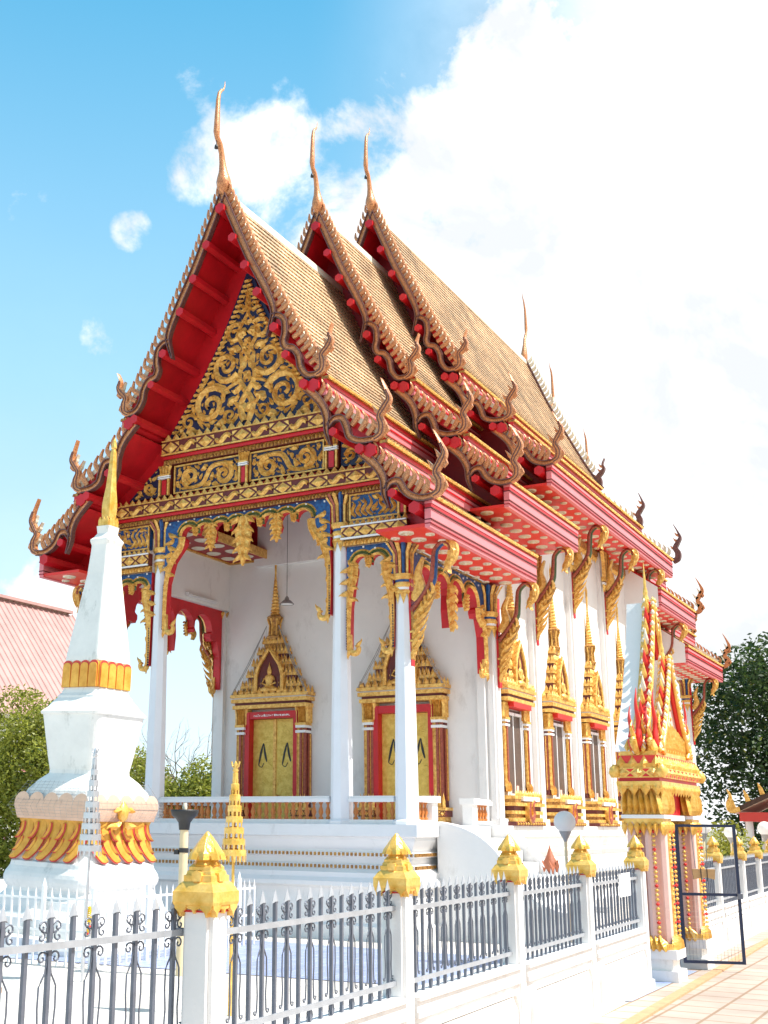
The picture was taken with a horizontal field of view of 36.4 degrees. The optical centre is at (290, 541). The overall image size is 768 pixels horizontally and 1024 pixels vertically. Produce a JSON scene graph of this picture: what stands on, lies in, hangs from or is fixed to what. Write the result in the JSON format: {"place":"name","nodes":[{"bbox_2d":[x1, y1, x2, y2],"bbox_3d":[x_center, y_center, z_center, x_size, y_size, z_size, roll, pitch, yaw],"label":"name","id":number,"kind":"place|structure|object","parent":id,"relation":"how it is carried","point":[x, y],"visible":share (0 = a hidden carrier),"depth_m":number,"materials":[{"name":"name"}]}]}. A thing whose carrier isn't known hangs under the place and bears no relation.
{"place":"outdoors","nodes":[
{"label":"outdoors","id":0,"kind":"place"},
{"bbox_2d":[0,594,75,848],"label":"neighbour building","id":1,"kind":"structure","parent":0,"point":[35,638],"depth_m":64.67,"materials":[{"name":"paint"}]},
{"bbox_2d":[172,831,238,1023],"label":"fence post","id":2,"kind":"object","parent":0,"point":[205,899],"visible":1,"depth_m":5.26,"materials":[{"name":"paint"}]},
{"bbox_2d":[0,868,767,1023],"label":"courtyard","id":3,"kind":"structure","parent":0,"point":[12,971],"depth_m":11.60,"materials":[{"name":"tile"}]},
{"bbox_2d":[0,683,56,876],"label":"flowering tree","id":4,"kind":"object","parent":3,"relation":"on","point":[24,759],"visible":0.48,"depth_m":35.83,"materials":[{"name":"green plant"}]},
{"bbox_2d":[0,438,170,957],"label":"chedi","id":5,"kind":"structure","parent":3,"relation":"on","point":[89,708],"depth_m":15.99,"materials":[{"name":"paint"}]},
{"bbox_2d":[78,748,101,981],"bbox_3d":[-2.184,3.473,12.582,0.256,2.450,0.256,-7,-15,30],"label":"tiered umbrella","id":6,"kind":"object","parent":3,"relation":"on","point":[91,816],"visible":1,"depth_m":12.60,"materials":[{"name":"silver metal"}]},
{"bbox_2d":[0,872,254,968],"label":"picket fence","id":7,"kind":"object","parent":3,"relation":"on","point":[43,897],"visible":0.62,"depth_m":13.99,"materials":[{"name":"white metal"}]},
{"bbox_2d":[86,906,91,934],"bbox_3d":[-2.345,4.413,13.483,0.081,0.348,0.045,-8,-16,30],"label":"flower garland","id":8,"kind":"object","parent":7,"relation":"hanging from","point":[88,915],"visible":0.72,"depth_m":13.49,"materials":[{"name":"yellow plant"}]},
{"bbox_2d":[129,743,211,816],"bbox_3d":[-2.744,7.930,33.419,8.042,4.500,3.383,-8,-16,30],"label":"green shrub","id":9,"kind":"object","parent":3,"relation":"on","point":[194,786],"visible":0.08,"depth_m":33.13,"materials":[{"name":"green plant"}]},
{"bbox_2d":[170,803,198,975],"bbox_3d":[-1.217,3.902,13.082,0.330,1.870,0.330,-8,-16,30],"label":"lamp post","id":10,"kind":"object","parent":3,"relation":"on","point":[184,816],"visible":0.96,"depth_m":13.13,"materials":[{"name":"beige metal"}]},
{"bbox_2d":[220,761,246,1015],"bbox_3d":[-0.521,3.094,10.458,0.236,2.210,0.236,-7,-16,30],"label":"tiered umbrella","id":11,"kind":"object","parent":3,"relation":"on","point":[233,851],"visible":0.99,"depth_m":10.51,"materials":[{"name":"gold metal"}]},
{"bbox_2d":[3,939,695,1000],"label":"blue tile floor","id":12,"kind":"structure","parent":3,"relation":"on","point":[162,960],"depth_m":14.20,"materials":[{"name":"tile"}]},
{"bbox_2d":[554,811,575,942],"bbox_3d":[3.424,4.316,14.331,0.270,1.935,0.270,-8,-16,30],"label":"globe lamp","id":13,"kind":"object","parent":12,"relation":"on","point":[564,822],"visible":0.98,"depth_m":14.43,"materials":[{"name":"white glass"}]},
{"bbox_2d":[28,84,731,946],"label":"temple","id":14,"kind":"structure","parent":3,"relation":"on","point":[362,454],"depth_m":20.88,"materials":[{"name":"paint"}]},
{"bbox_2d":[229,565,315,818],"bbox_3d":[-0.346,2.734,22.820,1.793,5.517,0.472,-8,-16,30],"label":"door","id":15,"kind":"structure","parent":14,"relation":"in","point":[274,755],"depth_m":22.61,"materials":[{"name":"gold metal"}]},
{"bbox_2d":[280,515,293,605],"bbox_3d":[-0.060,-0.016,22.459,0.280,2.500,0.273,-8,-16,30],"label":"pendant lamp","id":16,"kind":"object","parent":14,"relation":"hanging from","point":[286,602],"visible":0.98,"depth_m":22.20,"materials":[{"name":"black"}]},
{"bbox_2d":[356,624,452,822],"bbox_3d":[2.078,2.413,21.416,1.793,5.517,0.472,-8,-16,30],"label":"door","id":17,"kind":"structure","parent":14,"relation":"in","point":[378,721],"depth_m":21.16,"materials":[{"name":"gold metal"}]},
{"bbox_2d":[501,584,546,825],"bbox_3d":[4.203,2.513,21.556,0.469,5.370,1.582,-8,-16,30],"label":"window","id":18,"kind":"structure","parent":14,"relation":"in","point":[522,808],"depth_m":21.29,"materials":[{"name":"gold glass"}]},
{"bbox_2d":[542,566,586,825],"bbox_3d":[5.480,3.032,23.641,0.469,5.370,1.582,-8,-16,30],"label":"window","id":19,"kind":"structure","parent":14,"relation":"in","point":[557,704],"depth_m":23.41,"materials":[{"name":"gold glass"}]},
{"bbox_2d":[580,586,620,826],"bbox_3d":[6.763,3.553,25.735,0.469,5.370,1.582,-8,-16,30],"label":"window","id":20,"kind":"structure","parent":14,"relation":"in","point":[600,810],"depth_m":25.46,"materials":[{"name":"gold glass"}]},
{"bbox_2d":[613,605,624,821],"bbox_3d":[8.051,4.076,27.837,0.469,5.370,1.582,-8,-16,30],"label":"window","id":21,"kind":"structure","parent":14,"relation":"in","point":[620,660],"depth_m":27.74,"materials":[{"name":"gold glass"}]},
{"bbox_2d":[704,905,725,955],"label":"fence wall","id":22,"kind":"structure","parent":3,"relation":"on","point":[717,929],"depth_m":15.82,"materials":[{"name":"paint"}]},
{"bbox_2d":[701,857,717,908],"bbox_3d":[5.525,4.609,15.641,0.044,0.690,2.193,-7,-16,28],"label":"iron railing","id":23,"kind":"object","parent":22,"relation":"on","point":[710,885],"visible":0.26,"depth_m":16.20,"materials":[{"name":"metal"}]},
{"bbox_2d":[724,827,736,850],"bbox_3d":[9.501,7.087,24.904,0.270,1.935,0.270,-8,-16,30],"label":"globe lamp","id":24,"kind":"object","parent":3,"relation":"on","point":[728,832],"visible":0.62,"depth_m":25.02,"materials":[{"name":"white glass"}]},
{"bbox_2d":[700,820,764,857],"bbox_3d":[12.257,7.875,28.432,4.551,2.167,2.240,-8,-16,30],"label":"round shrub","id":25,"kind":"object","parent":3,"relation":"on","point":[726,850],"visible":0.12,"depth_m":29.07,"materials":[{"name":"green plant"}]},
{"bbox_2d":[724,899,749,946],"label":"fence wall","id":26,"kind":"structure","parent":3,"relation":"on","point":[731,917],"depth_m":17.18,"materials":[{"name":"paint"}]},
{"bbox_2d":[721,855,741,903],"bbox_3d":[6.645,5.110,17.599,0.044,0.690,2.133,-7,-16,28],"label":"iron railing","id":27,"kind":"object","parent":26,"relation":"on","point":[728,874],"visible":0.63,"depth_m":17.61,"materials":[{"name":"metal"}]},
{"bbox_2d":[748,894,765,933],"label":"fence wall","id":28,"kind":"structure","parent":3,"relation":"on","point":[757,916],"depth_m":19.08,"materials":[{"name":"paint"}]},
{"bbox_2d":[745,854,758,896],"bbox_3d":[7.640,5.555,19.341,0.044,0.690,1.680,-7,-16,28],"label":"iron railing","id":29,"kind":"object","parent":28,"relation":"on","point":[751,876],"visible":0.69,"depth_m":19.54,"materials":[{"name":"metal"}]},
{"bbox_2d":[764,892,767,925],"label":"fence wall","id":30,"kind":"structure","parent":3,"relation":"on","point":[766,901],"depth_m":20.07,"materials":[{"name":"paint"}]},
{"bbox_2d":[761,852,767,891],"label":"iron railing","id":31,"kind":"object","parent":30,"relation":"on","point":[764,862],"visible":0.61,"depth_m":20.96,"materials":[{"name":"metal"}]},
{"bbox_2d":[0,0,767,832],"label":"sky","id":32,"kind":"structure","parent":0,"point":[601,164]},
{"bbox_2d":[639,944,767,1023],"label":"pavement","id":33,"kind":"structure","parent":0,"point":[735,994],"depth_m":11.42,"materials":[{"name":"beige tile"}]},
{"bbox_2d":[609,563,714,982],"bbox_3d":[4.446,2.678,14.029,0.670,4.990,2.336,-8,-16,30],"label":"gateway","id":34,"kind":"object","parent":33,"relation":"on","point":[654,769],"visible":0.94,"depth_m":13.60,"materials":[{"name":"paint"}]},
{"bbox_2d":[671,824,745,967],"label":"metal gate","id":35,"kind":"structure","parent":34,"relation":"attached to","point":[701,873],"depth_m":13.90,"materials":[{"name":"metal"}]},
{"bbox_2d":[587,928,767,1023],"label":"kerb","id":36,"kind":"structure","parent":33,"relation":"on","point":[641,1009],"depth_m":11.86,"materials":[{"name":"concrete"}]},
{"bbox_2d":[700,833,761,858],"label":"ground","id":37,"kind":"structure","parent":0,"point":[707,838],"depth_m":170.04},
{"bbox_2d":[135,720,212,785],"bbox_3d":[-3.560,7.705,35.089,3.832,5.119,2.775,-8,-16,30],"label":"bare tree","id":38,"kind":"object","parent":37,"relation":"on","point":[175,762],"visible":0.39,"depth_m":35.05,"materials":[{"name":"green plant"}]},
{"bbox_2d":[211,698,213,778],"bbox_3d":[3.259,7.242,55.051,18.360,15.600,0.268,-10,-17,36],"label":"pole","id":39,"kind":"object","parent":37,"relation":"on","point":[212,730],"visible":0.02,"depth_m":59.99,"materials":[{"name":"grey"}]},
{"bbox_2d":[281,996,409,1023],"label":"fence wall","id":40,"kind":"structure","parent":37,"relation":"on","point":[391,1010],"depth_m":6.57,"materials":[{"name":"paint"}]},
{"bbox_2d":[225,880,395,1023],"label":"iron railing","id":41,"kind":"object","parent":40,"relation":"on","point":[236,930],"visible":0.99,"depth_m":6.17,"materials":[{"name":"metal"}]},
{"bbox_2d":[373,833,420,1023],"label":"fence post","id":42,"kind":"object","parent":37,"relation":"on","point":[399,874],"visible":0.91,"depth_m":7.09,"materials":[{"name":"white concrete"}]},
{"bbox_2d":[414,963,523,1023],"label":"fence wall","id":43,"kind":"structure","parent":37,"relation":"on","point":[492,996],"depth_m":7.91,"materials":[{"name":"paint"}]},
{"bbox_2d":[413,872,511,992],"bbox_3d":[1.187,2.670,8.051,0.044,0.690,2.012,-7,-16,28],"label":"iron railing","id":44,"kind":"object","parent":43,"relation":"on","point":[445,971],"visible":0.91,"depth_m":8.01,"materials":[{"name":"metal"}]},
{"bbox_2d":[491,834,527,1023],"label":"fence post","id":45,"kind":"object","parent":37,"relation":"on","point":[511,866],"visible":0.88,"depth_m":8.91,"materials":[{"name":"white concrete"}]},
{"bbox_2d":[525,943,595,1023],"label":"fence wall","id":46,"kind":"structure","parent":37,"relation":"on","point":[560,986],"depth_m":9.60,"materials":[{"name":"paint"}]},
{"bbox_2d":[523,867,584,959],"bbox_3d":[2.207,3.126,9.836,0.045,0.690,1.902,-7,-16,28],"label":"iron railing","id":47,"kind":"object","parent":46,"relation":"on","point":[576,905],"visible":0.89,"depth_m":9.86,"materials":[{"name":"metal"}]},
{"bbox_2d":[566,835,602,1015],"bbox_3d":[2.697,3.568,10.647,0.222,1.706,0.222,-7,-16,28],"label":"fence post","id":48,"kind":"object","parent":37,"relation":"on","point":[583,862],"visible":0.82,"depth_m":10.65,"materials":[{"name":"white concrete"}]},
{"bbox_2d":[595,927,649,1012],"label":"fence wall","id":49,"kind":"structure","parent":37,"relation":"on","point":[622,967],"depth_m":11.30,"materials":[{"name":"paint"}]},
{"bbox_2d":[592,862,639,940],"bbox_3d":[3.235,3.586,11.634,0.044,0.690,2.042,-7,-16,28],"label":"iron railing","id":50,"kind":"object","parent":49,"relation":"on","point":[609,908],"visible":0.72,"depth_m":11.61,"materials":[{"name":"metal"}]},
{"bbox_2d":[618,872,630,896],"bbox_3d":[3.451,3.535,11.981,0.013,0.240,0.460,-7,-16,28],"label":"notice sheet","id":51,"kind":"object","parent":50,"relation":"attached to","point":[624,885],"visible":1,"depth_m":11.96,"materials":[{"name":"white paper"}]},
{"bbox_2d":[623,835,654,986],"bbox_3d":[3.759,4.042,12.504,0.222,1.706,0.222,-7,-16,28],"label":"fence post","id":52,"kind":"object","parent":37,"relation":"on","point":[637,857],"visible":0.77,"depth_m":12.51,"materials":[{"name":"white concrete"}]},
{"bbox_2d":[699,818,710,879],"bbox_3d":[6.682,5.427,18.653,0.270,1.935,0.270,-8,-16,30],"label":"globe lamp","id":53,"kind":"object","parent":37,"relation":"on","point":[704,833],"visible":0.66,"depth_m":18.76,"materials":[{"name":"white glass"}]},
{"bbox_2d":[704,836,728,947],"bbox_3d":[6.085,5.082,16.574,0.222,1.706,0.222,-7,-16,28],"label":"fence post","id":54,"kind":"object","parent":37,"relation":"on","point":[714,853],"visible":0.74,"depth_m":16.59,"materials":[{"name":"white concrete"}]},
{"bbox_2d":[682,631,767,853],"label":"broad tree","id":55,"kind":"object","parent":37,"relation":"on","point":[753,681],"visible":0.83,"depth_m":38.17,"materials":[{"name":"green plant"}]},
{"bbox_2d":[730,836,752,935],"bbox_3d":[7.191,5.576,18.508,0.222,1.706,0.222,-7,-16,28],"label":"fence post","id":56,"kind":"object","parent":37,"relation":"on","point":[742,855],"visible":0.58,"depth_m":18.51,"materials":[{"name":"white concrete"}]},
{"bbox_2d":[726,783,767,853],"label":"pavilion","id":57,"kind":"structure","parent":37,"relation":"on","point":[749,812],"depth_m":31.35,"materials":[{"name":"tile"}]},
{"bbox_2d":[747,836,767,927],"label":"fence post","id":58,"kind":"object","parent":37,"relation":"on","point":[755,850],"visible":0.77,"depth_m":20.07,"materials":[{"name":"white concrete"}]},
{"bbox_2d":[757,821,767,848],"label":"globe lamp","id":59,"kind":"object","parent":37,"relation":"on","point":[762,828],"visible":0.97,"depth_m":22.49,"materials":[{"name":"white glass"}]},
{"bbox_2d":[764,839,767,853],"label":"fence post","id":60,"kind":"object","parent":37,"relation":"on","point":[766,851],"visible":0.52,"depth_m":21.95,"materials":[{"name":"gold metal"}]},
{"bbox_3d":[-1.091,2.469,4.325,0.215,0.772,2.059,-9,-17,34],"label":"fence wall","id":61,"kind":"object","parent":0,"visible":0},
{"bbox_2d":[0,897,183,1023],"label":"iron railing","id":62,"kind":"object","parent":61,"relation":"on","point":[25,948],"visible":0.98,"depth_m":4.88,"materials":[{"name":"metal"}]}
]}

